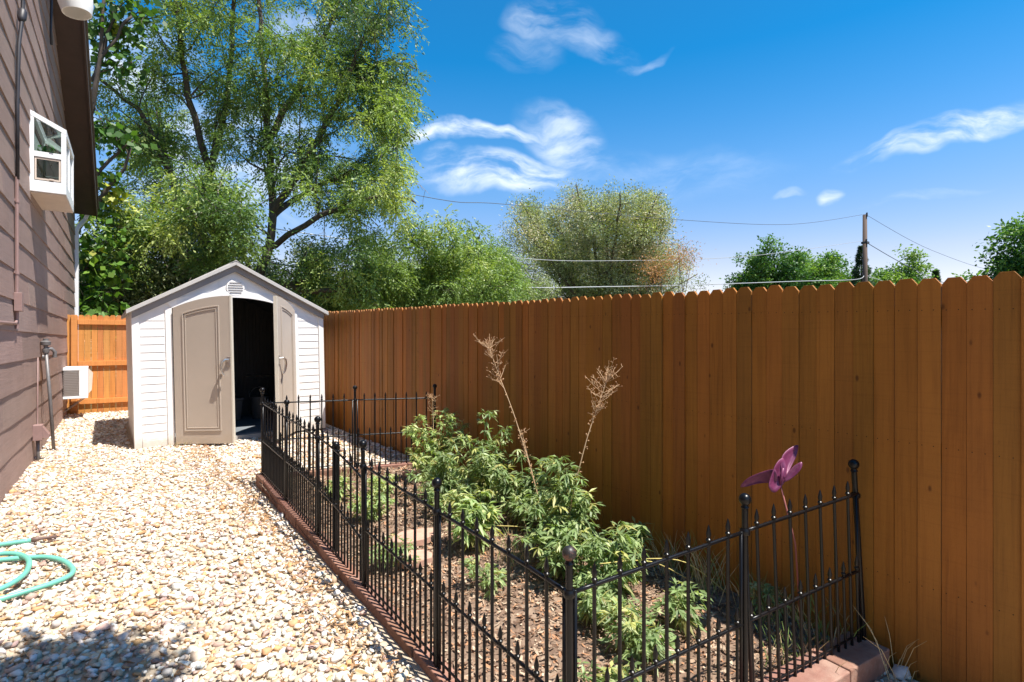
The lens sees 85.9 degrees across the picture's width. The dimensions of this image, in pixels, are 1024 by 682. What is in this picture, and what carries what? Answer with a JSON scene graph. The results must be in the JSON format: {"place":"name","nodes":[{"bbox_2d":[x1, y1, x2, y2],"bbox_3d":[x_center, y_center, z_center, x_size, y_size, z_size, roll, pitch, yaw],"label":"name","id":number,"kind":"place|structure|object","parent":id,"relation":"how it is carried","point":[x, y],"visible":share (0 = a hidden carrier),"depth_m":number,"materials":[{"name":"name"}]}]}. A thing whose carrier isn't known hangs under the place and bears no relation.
{"place":"outdoors","nodes":[
{"label":"outdoors","id":0,"kind":"place"},
{"bbox_2d":[97,352,97,411],"bbox_3d":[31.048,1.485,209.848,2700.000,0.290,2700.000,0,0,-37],"label":"ground","id":1,"kind":"structure","parent":0,"point":[97,385],"depth_m":16.57,"materials":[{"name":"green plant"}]},
{"bbox_2d":[0,0,98,503],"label":"house","id":2,"kind":"structure","parent":1,"relation":"on","point":[56,107],"depth_m":6.61,"materials":[{"name":"paint"}]},
{"bbox_2d":[0,0,26,328],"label":"electrical conduit","id":3,"kind":"object","parent":2,"relation":"attached to","point":[18,296],"visible":1,"depth_m":5.37,"materials":[{"name":"metal"}]},
{"bbox_2d":[32,424,49,460],"bbox_3d":[-5.525,1.211,6.464,0.152,0.462,0.144,0,0,-37],"label":"utility box","id":4,"kind":"object","parent":2,"relation":"attached to","point":[41,432],"visible":0.94,"depth_m":6.42,"materials":[{"name":"paint"}]},
{"bbox_2d":[49,0,52,44],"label":"hanging wire","id":5,"kind":"object","parent":2,"relation":"hanging from","point":[50,23],"visible":1,"depth_m":7.51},
{"bbox_2d":[30,183,73,211],"bbox_3d":[-5.624,-1.743,6.743,0.330,0.085,1.070,0,0,-35],"label":"window sill","id":6,"kind":"structure","parent":2,"relation":"in","point":[33,187],"depth_m":6.33,"materials":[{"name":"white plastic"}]},
{"bbox_2d":[57,0,93,19],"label":"wall lamp","id":7,"kind":"object","parent":2,"relation":"attached to","point":[79,9],"visible":1,"depth_m":2.96,"materials":[{"name":"white paint"}]},
{"bbox_2d":[63,366,92,412],"bbox_3d":[-7.587,0.837,9.623,0.414,0.778,0.602,0,0,-37],"label":"air conditioner","id":8,"kind":"object","parent":2,"relation":"attached to","point":[77,382],"visible":1,"depth_m":9.39,"materials":[{"name":"white paint"}]},
{"bbox_2d":[67,315,127,413],"bbox_3d":[-6.666,0.445,11.044,3.580,1.870,0.072,0,0,-37],"label":"back fence","id":9,"kind":"object","parent":1,"relation":"on","point":[111,363],"visible":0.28,"depth_m":10.30,"materials":[{"name":"wood"}]},
{"bbox_2d":[75,0,176,337],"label":"broadleaf tree","id":10,"kind":"object","parent":1,"relation":"on","point":[90,276],"visible":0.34,"depth_m":12.53,"materials":[{"name":"green plant"}]},
{"bbox_2d":[79,231,200,371],"bbox_3d":[-10.665,-0.569,15.238,4.864,5.455,5.219,0,0,13],"label":"brush","id":11,"kind":"object","parent":1,"relation":"on","point":[131,300],"visible":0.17,"depth_m":14.40,"materials":[{"name":"green plant"}]},
{"bbox_2d":[162,234,292,289],"bbox_3d":[-9.180,-0.841,18.044,5.393,5.931,4.690,0,0,-37],"label":"brush","id":12,"kind":"object","parent":1,"relation":"on","point":[267,272],"visible":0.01,"depth_m":18.38,"materials":[{"name":"green plant"}]},
{"bbox_2d":[75,0,437,310],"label":"locust tree","id":13,"kind":"object","parent":1,"relation":"on","point":[217,211],"visible":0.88,"depth_m":14.38,"materials":[{"name":"green plant"}]},
{"bbox_2d":[268,223,368,311],"bbox_3d":[-6.329,-1.132,19.872,5.628,5.764,6.379,0,0,-37],"label":"brush","id":14,"kind":"object","parent":1,"relation":"on","point":[295,249],"visible":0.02,"depth_m":18.68,"materials":[{"name":"green plant"}]},
{"bbox_2d":[292,203,544,311],"bbox_3d":[-2.594,-1.294,17.775,7.679,5.568,9.378,0,0,-37],"label":"young locust tree","id":15,"kind":"object","parent":1,"relation":"on","point":[466,273],"visible":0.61,"depth_m":15.83,"materials":[{"name":"green plant"}]},
{"bbox_2d":[507,252,564,301],"bbox_3d":[0.055,-1.084,24.918,5.725,5.690,5.279,0,0,36],"label":"brush","id":16,"kind":"object","parent":1,"relation":"on","point":[548,294],"visible":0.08,"depth_m":24.52,"materials":[{"name":"green plant"}]},
{"bbox_2d":[489,174,713,299],"bbox_3d":[5.654,-4.606,35.335,13.974,13.055,18.068,0,0,-6],"label":"silvery olive tree","id":17,"kind":"object","parent":1,"relation":"on","point":[586,264],"visible":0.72,"depth_m":31.45,"materials":[{"name":"green plant"}]},
{"bbox_2d":[633,241,688,295],"bbox_3d":[7.121,-1.799,27.078,3.248,6.225,3.117,0,0,-37],"label":"dead sapling","id":18,"kind":"object","parent":1,"relation":"on","point":[658,274],"visible":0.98,"depth_m":27.11,"materials":[{"name":"brown plant"}]},
{"bbox_2d":[323,271,1023,681],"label":"timber fence","id":19,"kind":"object","parent":1,"relation":"on","point":[907,395],"visible":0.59,"depth_m":3.06,"materials":[{"name":"brown wood"}]},
{"bbox_2d":[657,231,702,292],"bbox_3d":[8.236,-2.089,27.220,2.997,6.805,2.900,0,0,-7],"label":"dead sapling","id":20,"kind":"object","parent":1,"relation":"on","point":[678,255],"visible":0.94,"depth_m":27.05,"materials":[{"name":"brown plant"}]},
{"bbox_2d":[722,271,767,290],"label":"tree","id":21,"kind":"object","parent":1,"relation":"on","point":[739,281],"visible":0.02,"depth_m":46.97,"materials":[{"name":"green plant"}]},
{"bbox_2d":[719,233,835,291],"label":"tree","id":22,"kind":"object","parent":1,"relation":"on","point":[764,268],"visible":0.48,"depth_m":44.59,"materials":[{"name":"green plant"}]},
{"bbox_2d":[782,248,852,289],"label":"tree","id":23,"kind":"object","parent":1,"relation":"on","point":[829,266],"visible":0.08,"depth_m":45.59,"materials":[{"name":"green plant"}]},
{"bbox_2d":[850,245,874,286],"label":"conifer tree","id":24,"kind":"object","parent":1,"relation":"on","point":[856,273],"visible":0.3,"depth_m":43.90,"materials":[{"name":"green plant"}]},
{"bbox_2d":[861,212,868,281],"bbox_3d":[25.612,-3.995,39.908,0.614,10.610,0.474,0,0,-37],"label":"power pole","id":25,"kind":"object","parent":1,"relation":"on","point":[864,242],"visible":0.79,"depth_m":39.89,"materials":[{"name":"brown wood"}]},
{"bbox_2d":[141,208,859,260],"bbox_3d":[5.218,-5.343,26.698,48.272,3.842,0.389,0,0,-34],"label":"power line","id":26,"kind":"object","parent":25,"relation":"attached to","point":[567,260],"visible":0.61,"depth_m":26.60,"materials":[{"name":"metal"}]},
{"bbox_2d":[189,146,864,224],"bbox_3d":[5.455,-7.268,26.557,48.453,3.890,0.516,0,0,-34],"label":"power line","id":27,"kind":"object","parent":25,"relation":"attached to","point":[592,212],"visible":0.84,"depth_m":25.57,"materials":[{"name":"metal"}]},
{"bbox_2d":[250,260,863,287],"bbox_3d":[5.491,-3.557,26.510,48.460,2.724,0.239,0,0,-34],"label":"power line","id":28,"kind":"object","parent":25,"relation":"attached to","point":[647,286],"visible":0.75,"depth_m":28.08,"materials":[{"name":"metal"}]},
{"bbox_2d":[868,244,938,285],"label":"tree","id":29,"kind":"object","parent":1,"relation":"on","point":[896,275],"visible":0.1,"depth_m":44.95,"materials":[{"name":"green plant"}]},
{"bbox_2d":[951,212,1023,281],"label":"tree","id":30,"kind":"object","parent":1,"relation":"on","point":[1012,261],"visible":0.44,"depth_m":30.57,"materials":[{"name":"green plant"}]},
{"bbox_2d":[249,387,269,418],"bbox_3d":[-4.304,1.045,9.383,0.330,0.535,0.316,0,0,-37],"label":"bucket","id":31,"kind":"object","parent":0,"point":[255,406],"visible":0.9,"depth_m":9.27,"materials":[{"name":"plastic"}]},
{"bbox_2d":[0,410,918,681],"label":"gravel yard","id":32,"kind":"structure","parent":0,"point":[415,669],"depth_m":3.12,"materials":[{"name":"gravel"}]},
{"bbox_2d":[0,535,75,600],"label":"garden hose","id":33,"kind":"object","parent":32,"relation":"on","point":[16,556],"visible":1,"depth_m":3.50,"materials":[{"name":"plastic"}]},
{"bbox_2d":[40,339,56,450],"bbox_3d":[-5.884,0.696,6.988,0.163,1.451,0.114,0,0,-37],"label":"gas riser","id":34,"kind":"object","parent":32,"relation":"on","point":[45,343],"visible":0.98,"depth_m":6.97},
{"bbox_2d":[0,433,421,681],"bbox_3d":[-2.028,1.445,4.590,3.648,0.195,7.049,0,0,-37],"label":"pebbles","id":35,"kind":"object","parent":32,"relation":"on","point":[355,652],"visible":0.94,"depth_m":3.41,"materials":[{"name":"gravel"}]},
{"bbox_2d":[121,260,328,449],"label":"garden shed","id":36,"kind":"structure","parent":32,"relation":"on","point":[204,351],"depth_m":7.32,"materials":[{"name":"plastic"}]},
{"bbox_2d":[172,295,235,443],"bbox_3d":[-4.098,0.385,7.279,0.786,1.962,0.129,-1,1,1],"label":"door","id":37,"kind":"structure","parent":36,"relation":"in","point":[203,346],"depth_m":7.30,"materials":[{"name":"plastic"}]},
{"bbox_2d":[235,396,243,420],"bbox_3d":[-4.749,1.136,9.178,0.460,0.378,0.340,0,0,-37],"label":"storage bin","id":38,"kind":"object","parent":36,"relation":"on","point":[238,403],"visible":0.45,"depth_m":9.14,"materials":[{"name":"plastic"}]},
{"bbox_2d":[273,296,296,438],"bbox_3d":[-3.187,0.361,7.862,0.128,1.962,0.786,-1,1,-5],"label":"door","id":39,"kind":"structure","parent":36,"relation":"in","point":[283,312],"depth_m":7.74,"materials":[{"name":"plastic"}]},
{"bbox_2d":[256,473,266,491],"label":"edging brick","id":40,"kind":"object","parent":32,"relation":"on","point":[260,478],"visible":0.34,"depth_m":5.33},
{"bbox_2d":[260,387,264,474],"bbox_3d":[-2.463,0.914,5.432,0.050,0.910,0.049,0,0,-37],"label":"iron post","id":41,"kind":"object","parent":40,"relation":"on","point":[262,389],"visible":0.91,"depth_m":5.42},
{"bbox_2d":[266,394,352,470],"bbox_3d":[-2.060,0.948,5.620,0.855,0.818,0.022,0,0,-25],"label":"iron fence panel","id":42,"kind":"object","parent":41,"relation":"attached to","point":[298,401],"visible":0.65,"depth_m":5.66,"materials":[{"name":"metal"}]},
{"bbox_2d":[270,489,281,507],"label":"edging brick","id":43,"kind":"object","parent":32,"relation":"on","point":[275,494],"visible":0.34,"depth_m":4.86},
{"bbox_2d":[277,497,291,517],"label":"edging brick","id":44,"kind":"object","parent":32,"relation":"on","point":[282,502],"visible":0.33,"depth_m":4.64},
{"bbox_2d":[286,507,305,528],"bbox_3d":[-1.736,1.445,4.430,0.090,0.156,0.285,0,0,-36],"label":"edging brick","id":45,"kind":"object","parent":32,"relation":"on","point":[292,513],"visible":0.35,"depth_m":4.39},
{"bbox_2d":[296,517,311,540],"bbox_3d":[-1.560,1.458,4.199,0.090,0.156,0.285,0,0,-37],"label":"edging brick","id":46,"kind":"object","parent":32,"relation":"on","point":[303,525],"visible":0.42,"depth_m":4.17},
{"bbox_2d":[308,530,331,552],"bbox_3d":[-1.386,1.472,3.966,0.090,0.155,0.285,0,0,-36],"label":"edging brick","id":47,"kind":"object","parent":32,"relation":"on","point":[314,538],"visible":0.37,"depth_m":3.94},
{"bbox_2d":[319,542,340,568],"bbox_3d":[-1.220,1.488,3.728,0.090,0.151,0.285,0,0,-36],"label":"edging brick","id":48,"kind":"object","parent":32,"relation":"on","point":[327,555],"visible":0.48,"depth_m":3.70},
{"bbox_2d":[333,441,337,551],"bbox_3d":[-1.188,1.073,3.714,0.049,0.790,0.049,0,0,-37],"label":"iron post","id":49,"kind":"object","parent":48,"relation":"on","point":[335,444],"visible":0.66,"depth_m":3.70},
{"bbox_2d":[332,558,358,586],"bbox_3d":[-1.051,1.501,3.491,0.090,0.152,0.285,0,0,-36],"label":"edging brick","id":50,"kind":"object","parent":32,"relation":"on","point":[341,570],"visible":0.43,"depth_m":3.46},
{"bbox_2d":[342,465,375,474],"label":"edging brick","id":51,"kind":"object","parent":32,"relation":"on","point":[348,469],"visible":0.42,"depth_m":5.77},
{"bbox_2d":[353,385,356,466],"bbox_3d":[-1.657,0.922,5.806,0.049,0.910,0.049,0,0,-37],"label":"iron post","id":52,"kind":"object","parent":51,"relation":"on","point":[354,390],"visible":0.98,"depth_m":5.79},
{"bbox_2d":[357,391,432,466],"bbox_3d":[-1.258,0.957,5.966,0.825,0.820,0.022,0,0,-22],"label":"iron fence panel","id":53,"kind":"object","parent":52,"relation":"attached to","point":[385,433],"visible":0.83,"depth_m":5.93,"materials":[{"name":"metal"}]},
{"bbox_2d":[348,575,377,606],"bbox_3d":[-0.877,1.513,3.259,0.090,0.155,0.285,0,0,-37],"label":"edging brick","id":54,"kind":"object","parent":32,"relation":"on","point":[361,593],"visible":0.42,"depth_m":3.22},
{"bbox_2d":[367,594,402,628],"bbox_3d":[-0.703,1.527,3.025,0.090,0.154,0.285,0,0,-37],"label":"edging brick","id":55,"kind":"object","parent":32,"relation":"on","point":[379,612],"visible":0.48,"depth_m":3.00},
{"bbox_2d":[376,462,406,469],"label":"edging brick","id":56,"kind":"object","parent":32,"relation":"on","point":[389,465],"visible":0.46,"depth_m":5.93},
{"bbox_2d":[387,617,423,657],"bbox_3d":[-0.536,1.541,2.788,0.090,0.153,0.285,0,0,-36],"label":"edging brick","id":57,"kind":"object","parent":32,"relation":"on","point":[402,638],"visible":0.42,"depth_m":2.76,"materials":[{"name":"brick"}]},
{"bbox_2d":[413,644,454,681],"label":"edging brick","id":58,"kind":"object","parent":32,"relation":"on","point":[427,666],"visible":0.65,"depth_m":2.54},
{"bbox_2d":[432,477,441,667],"bbox_3d":[-0.344,1.081,2.522,0.050,0.910,0.049,0,0,-37],"label":"iron post","id":59,"kind":"object","parent":58,"relation":"on","point":[436,483],"visible":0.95,"depth_m":2.51,"materials":[{"name":"metal"}]},
{"bbox_2d":[438,502,565,681],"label":"iron fence panel","id":60,"kind":"object","parent":59,"relation":"attached to","point":[528,567],"visible":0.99,"depth_m":2.20,"materials":[{"name":"metal"}]},
{"bbox_2d":[764,652,849,681],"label":"edging brick","id":61,"kind":"object","parent":32,"relation":"on","point":[823,670],"visible":0.61,"depth_m":2.42,"materials":[{"name":"brick"}]},
{"bbox_2d":[812,631,888,681],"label":"edging brick","id":62,"kind":"object","parent":32,"relation":"on","point":[864,662],"visible":0.6,"depth_m":2.54,"materials":[{"name":"brick"}]},
{"bbox_2d":[848,459,866,640],"bbox_3d":[1.683,1.035,2.670,0.049,0.930,0.049,-5,1,-36],"label":"iron post","id":63,"kind":"object","parent":62,"relation":"on","point":[853,464],"visible":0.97,"depth_m":2.66,"materials":[{"name":"metal"}]},
{"bbox_2d":[841,606,922,681],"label":"grass tuft","id":64,"kind":"object","parent":32,"relation":"on","point":[892,654],"visible":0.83,"depth_m":2.53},
{"bbox_2d":[892,664,910,680],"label":"stone","id":65,"kind":"object","parent":32,"relation":"on","point":[899,672],"visible":1,"depth_m":2.54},
{"bbox_2d":[483,515,537,568],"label":"plant","id":66,"kind":"object","parent":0,"point":[518,546],"visible":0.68,"depth_m":3.68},
{"bbox_2d":[259,460,829,681],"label":"mulch","id":67,"kind":"object","parent":0,"point":[542,669],"visible":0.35,"depth_m":3.07,"materials":[{"name":"wood"}]},
{"bbox_2d":[284,400,289,499],"bbox_3d":[-1.930,0.956,4.707,0.050,0.910,0.049,1,0,-37],"label":"iron post","id":68,"kind":"object","parent":67,"relation":"on","point":[286,402],"visible":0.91,"depth_m":4.70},
{"bbox_2d":[262,398,284,497],"bbox_3d":[-2.198,0.966,5.069,0.021,0.846,0.867,0,0,-36],"label":"iron fence panel","id":69,"kind":"object","parent":68,"relation":"attached to","point":[273,463],"visible":0.92,"depth_m":5.06,"materials":[{"name":"metal"}]},
{"bbox_2d":[286,411,315,531],"bbox_3d":[-1.668,1.007,4.341,0.021,0.848,0.867,0,0,-36],"label":"iron fence panel","id":70,"kind":"object","parent":68,"relation":"attached to","point":[293,466],"visible":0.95,"depth_m":4.33,"materials":[{"name":"metal"}]},
{"bbox_2d":[314,416,320,534],"bbox_3d":[-1.404,0.997,3.977,0.050,0.910,0.049,0,0,-37],"label":"iron post","id":71,"kind":"object","parent":67,"relation":"on","point":[317,419],"visible":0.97,"depth_m":3.96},
{"bbox_2d":[318,431,361,583],"bbox_3d":[-1.138,1.091,3.614,0.021,0.926,0.867,0,0,-36],"label":"iron fence panel","id":72,"kind":"object","parent":71,"relation":"attached to","point":[342,512],"visible":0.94,"depth_m":3.61,"materials":[{"name":"metal"}]},
{"bbox_2d":[321,476,355,500],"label":"weed plant","id":73,"kind":"object","parent":67,"relation":"on","point":[341,486],"visible":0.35,"depth_m":4.91,"materials":[{"name":"green plant"}]},
{"bbox_2d":[359,440,366,585],"bbox_3d":[-0.876,1.039,3.248,0.049,0.910,0.049,-1,0,-37],"label":"iron post","id":74,"kind":"object","parent":67,"relation":"on","point":[362,444],"visible":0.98,"depth_m":3.24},
{"bbox_2d":[364,458,433,663],"bbox_3d":[-0.608,1.092,2.886,0.021,0.846,0.867,0,0,-36],"label":"iron fence panel","id":75,"kind":"object","parent":74,"relation":"attached to","point":[367,533],"visible":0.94,"depth_m":2.88,"materials":[{"name":"metal"}]},
{"bbox_2d":[346,487,394,519],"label":"weed plant","id":76,"kind":"object","parent":67,"relation":"on","point":[375,508],"visible":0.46,"depth_m":4.40,"materials":[{"name":"green plant"}]},
{"bbox_2d":[367,473,394,496],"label":"weed plant","id":77,"kind":"object","parent":67,"relation":"on","point":[375,485],"visible":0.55,"depth_m":5.00,"materials":[{"name":"green plant"}]},
{"bbox_2d":[369,533,420,569],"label":"weed plant","id":78,"kind":"object","parent":67,"relation":"on","point":[402,547],"visible":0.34,"depth_m":3.52,"materials":[{"name":"green plant"}]},
{"bbox_2d":[392,528,432,547],"bbox_3d":[-0.695,1.427,3.987,0.246,0.057,0.379,0,0,63],"label":"paver","id":79,"kind":"object","parent":67,"relation":"on","point":[419,536],"visible":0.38,"depth_m":3.95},
{"bbox_2d":[397,549,431,568],"bbox_3d":[-0.645,1.441,3.641,0.244,0.050,0.200,1,-1,-29],"label":"paver","id":80,"kind":"object","parent":67,"relation":"on","point":[421,554],"visible":0.49,"depth_m":3.60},
{"bbox_2d":[401,407,469,473],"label":"weed plant","id":81,"kind":"object","parent":67,"relation":"on","point":[431,445],"visible":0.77,"depth_m":5.51,"materials":[{"name":"green plant"}]},
{"bbox_2d":[404,437,468,502],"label":"weed plant","id":82,"kind":"object","parent":67,"relation":"on","point":[441,467],"visible":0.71,"depth_m":4.87,"materials":[{"name":"green plant"}]},
{"bbox_2d":[417,476,476,514],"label":"weed plant","id":83,"kind":"object","parent":67,"relation":"on","point":[443,506],"visible":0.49,"depth_m":4.50,"materials":[{"name":"green plant"}]},
{"bbox_2d":[446,487,504,554],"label":"weed plant","id":84,"kind":"object","parent":67,"relation":"on","point":[486,516],"visible":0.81,"depth_m":3.83,"materials":[{"name":"green plant"}]},
{"bbox_2d":[447,409,513,508],"bbox_3d":[-0.253,1.016,4.708,0.572,0.867,0.755,0,0,3],"label":"weed plant","id":85,"kind":"object","parent":67,"relation":"on","point":[483,460],"visible":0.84,"depth_m":4.62,"materials":[{"name":"green plant"}]},
{"bbox_2d":[459,556,506,599],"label":"weed plant","id":86,"kind":"object","parent":67,"relation":"on","point":[486,570],"visible":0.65,"depth_m":3.25,"materials":[{"name":"green plant"}]},
{"bbox_2d":[473,332,548,541],"bbox_3d":[-0.011,0.706,4.003,0.570,1.545,0.226,0,0,37],"label":"dry flower stalk","id":87,"kind":"object","parent":67,"relation":"on","point":[490,349],"visible":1,"depth_m":4.05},
{"bbox_2d":[482,448,558,526],"bbox_3d":[0.113,1.181,4.331,0.572,0.604,0.600,0,0,-37],"label":"weed plant","id":88,"kind":"object","parent":67,"relation":"on","point":[526,483],"visible":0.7,"depth_m":4.32,"materials":[{"name":"green plant"}]},
{"bbox_2d":[524,475,591,546],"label":"weed plant","id":89,"kind":"object","parent":67,"relation":"on","point":[543,496],"visible":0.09,"depth_m":3.83,"materials":[{"name":"green plant"}]},
{"bbox_2d":[511,482,605,583],"bbox_3d":[0.291,1.213,3.466,0.607,0.592,0.670,0,0,8],"label":"weed plant","id":90,"kind":"object","parent":67,"relation":"on","point":[573,532],"visible":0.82,"depth_m":3.42,"materials":[{"name":"green plant"}]},
{"bbox_2d":[532,455,587,569],"bbox_3d":[0.330,1.119,3.609,0.394,0.766,0.333,0,0,-15],"label":"weed plant","id":91,"kind":"object","parent":67,"relation":"on","point":[551,468],"visible":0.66,"depth_m":3.57,"materials":[{"name":"green plant"}]},
{"bbox_2d":[562,545,576,681],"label":"iron post","id":92,"kind":"object","parent":67,"relation":"on","point":[569,553],"visible":1,"depth_m":1.78,"materials":[{"name":"metal"}]},
{"bbox_2d":[573,519,743,681],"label":"iron fence panel","id":93,"kind":"object","parent":92,"relation":"attached to","point":[667,659],"visible":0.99,"depth_m":2.04,"materials":[{"name":"metal"}]},
{"bbox_2d":[565,357,621,569],"bbox_3d":[0.537,0.799,3.619,0.394,1.386,0.200,0,0,3],"label":"dry flower stalk","id":94,"kind":"object","parent":67,"relation":"on","point":[606,378],"visible":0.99,"depth_m":3.62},
{"bbox_2d":[573,569,625,631],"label":"weed plant","id":95,"kind":"object","parent":67,"relation":"on","point":[584,605],"visible":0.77,"depth_m":2.87,"materials":[{"name":"green plant"}]},
{"bbox_2d":[560,657,646,681],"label":"weed plant","id":96,"kind":"object","parent":67,"relation":"on","point":[613,671],"visible":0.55,"depth_m":2.31,"materials":[{"name":"green plant"}]},
{"bbox_2d":[573,520,647,605],"bbox_3d":[0.570,1.329,3.240,0.464,0.454,0.449,0,0,-8],"label":"weed plant","id":97,"kind":"object","parent":67,"relation":"on","point":[606,570],"visible":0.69,"depth_m":3.19,"materials":[{"name":"green plant"}]},
{"bbox_2d":[618,516,654,558],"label":"weed plant","id":98,"kind":"object","parent":67,"relation":"on","point":[641,532],"visible":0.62,"depth_m":3.49,"materials":[{"name":"green plant"}]},
{"bbox_2d":[598,596,683,677],"bbox_3d":[0.590,1.393,2.616,0.408,0.291,0.404,0,0,-37],"label":"weed plant","id":99,"kind":"object","parent":67,"relation":"on","point":[632,631],"visible":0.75,"depth_m":2.58,"materials":[{"name":"green plant"}]},
{"bbox_2d":[642,523,703,580],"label":"grass tuft","id":100,"kind":"object","parent":67,"relation":"on","point":[672,562],"visible":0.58,"depth_m":3.55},
{"bbox_2d":[648,578,712,642],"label":"weed plant","id":101,"kind":"object","parent":67,"relation":"on","point":[677,603],"visible":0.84,"depth_m":2.85,"materials":[{"name":"green plant"}]},
{"bbox_2d":[664,532,738,605],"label":"grass tuft","id":102,"kind":"object","parent":67,"relation":"on","point":[698,575],"visible":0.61,"depth_m":3.31,"materials":[{"name":"plant"}]},
{"bbox_2d":[722,571,794,630],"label":"grass tuft","id":103,"kind":"object","parent":67,"relation":"on","point":[763,601],"visible":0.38,"depth_m":3.00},
{"bbox_2d":[750,581,789,620],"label":"weed plant","id":104,"kind":"object","parent":67,"relation":"on","point":[767,590],"visible":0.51,"depth_m":3.00,"materials":[{"name":"green plant"}]},
{"bbox_2d":[740,445,801,621],"bbox_3d":[1.341,1.021,2.807,0.305,0.958,0.121,0,0,-1],"label":"butterfly ornament","id":105,"kind":"object","parent":67,"relation":"on","point":[779,474],"visible":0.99,"depth_m":2.79,"materials":[{"name":"metal"}]},
{"bbox_2d":[754,613,846,671],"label":"grass tuft","id":106,"kind":"object","parent":67,"relation":"on","point":[783,652],"visible":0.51,"depth_m":2.60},
{"bbox_2d":[787,591,869,647],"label":"grass tuft","id":107,"kind":"object","parent":67,"relation":"on","point":[796,616],"visible":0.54,"depth_m":2.76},
{"bbox_2d":[75,0,1023,298],"label":"sky","id":108,"kind":"structure","parent":0,"point":[907,114],"materials":[{"name":"blue"}]},
{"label":"edging brick","id":109,"kind":"object","parent":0,"visible":0},
{"bbox_2d":[739,493,750,681],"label":"iron post","id":110,"kind":"object","parent":109,"relation":"on","point":[745,500],"visible":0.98,"depth_m":2.22,"materials":[{"name":"metal"}]},
{"bbox_2d":[748,481,861,681],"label":"iron fence panel","id":111,"kind":"object","parent":110,"relation":"attached to","point":[808,592],"visible":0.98,"depth_m":2.44,"materials":[{"name":"metal"}]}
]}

